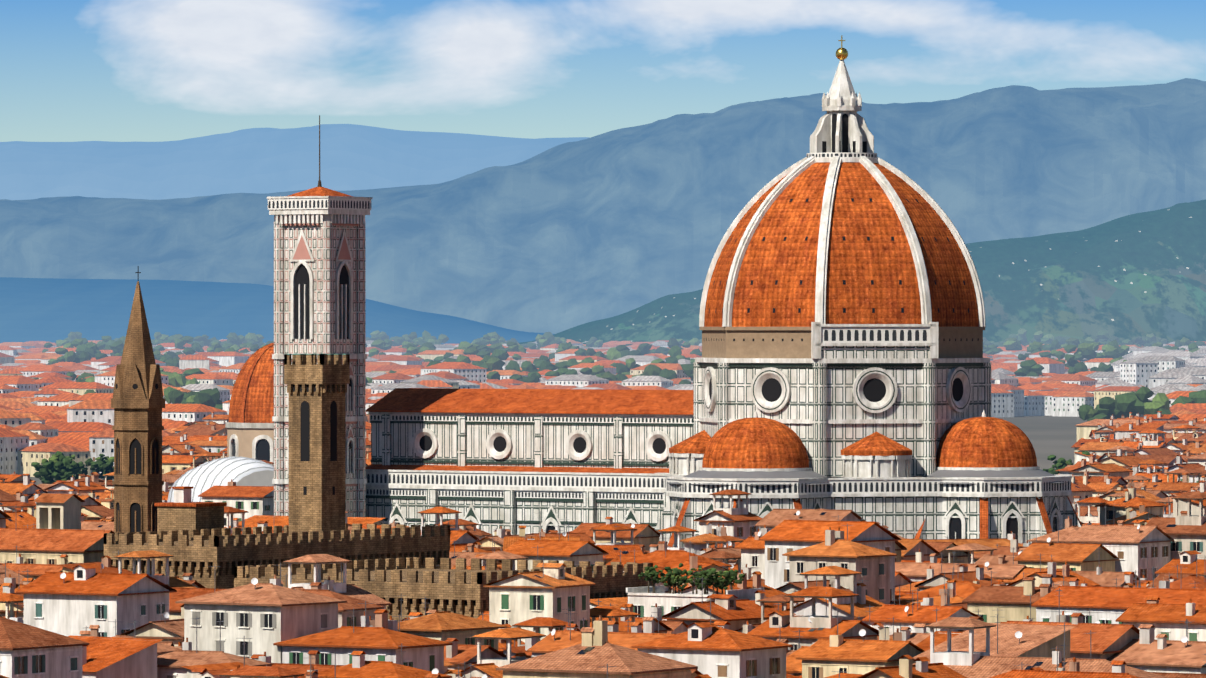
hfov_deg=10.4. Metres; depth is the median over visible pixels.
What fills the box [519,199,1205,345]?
hill
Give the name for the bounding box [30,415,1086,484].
ground
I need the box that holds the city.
[0,339,1205,476]
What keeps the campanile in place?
on the ground
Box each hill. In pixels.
[0,78,1205,333]
[0,124,589,199]
[0,277,553,343]
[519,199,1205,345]
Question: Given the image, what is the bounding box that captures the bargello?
[104,354,652,621]
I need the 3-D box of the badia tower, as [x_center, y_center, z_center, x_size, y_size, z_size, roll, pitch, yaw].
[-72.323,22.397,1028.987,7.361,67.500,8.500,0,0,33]
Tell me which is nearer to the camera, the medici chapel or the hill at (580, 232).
the medici chapel
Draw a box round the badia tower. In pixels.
[111,266,164,541]
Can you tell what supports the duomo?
on the ground
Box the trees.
[16,328,1205,594]
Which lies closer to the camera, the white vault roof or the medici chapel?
the white vault roof
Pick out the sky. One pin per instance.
(71, 70)
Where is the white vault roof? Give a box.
[167,456,273,501]
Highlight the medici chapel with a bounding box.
[225,343,273,464]
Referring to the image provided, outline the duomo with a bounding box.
[366,35,1081,546]
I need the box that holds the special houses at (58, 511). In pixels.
[33,493,763,619]
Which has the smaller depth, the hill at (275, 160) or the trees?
the trees
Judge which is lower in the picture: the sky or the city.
the city
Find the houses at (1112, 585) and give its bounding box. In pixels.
[0,411,1205,677]
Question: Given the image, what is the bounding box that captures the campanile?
[267,115,372,516]
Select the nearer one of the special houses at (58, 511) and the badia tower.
the special houses at (58, 511)
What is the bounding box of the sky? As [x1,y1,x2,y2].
[0,0,1205,141]
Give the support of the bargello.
on the ground
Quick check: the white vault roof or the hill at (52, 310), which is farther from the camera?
the hill at (52, 310)

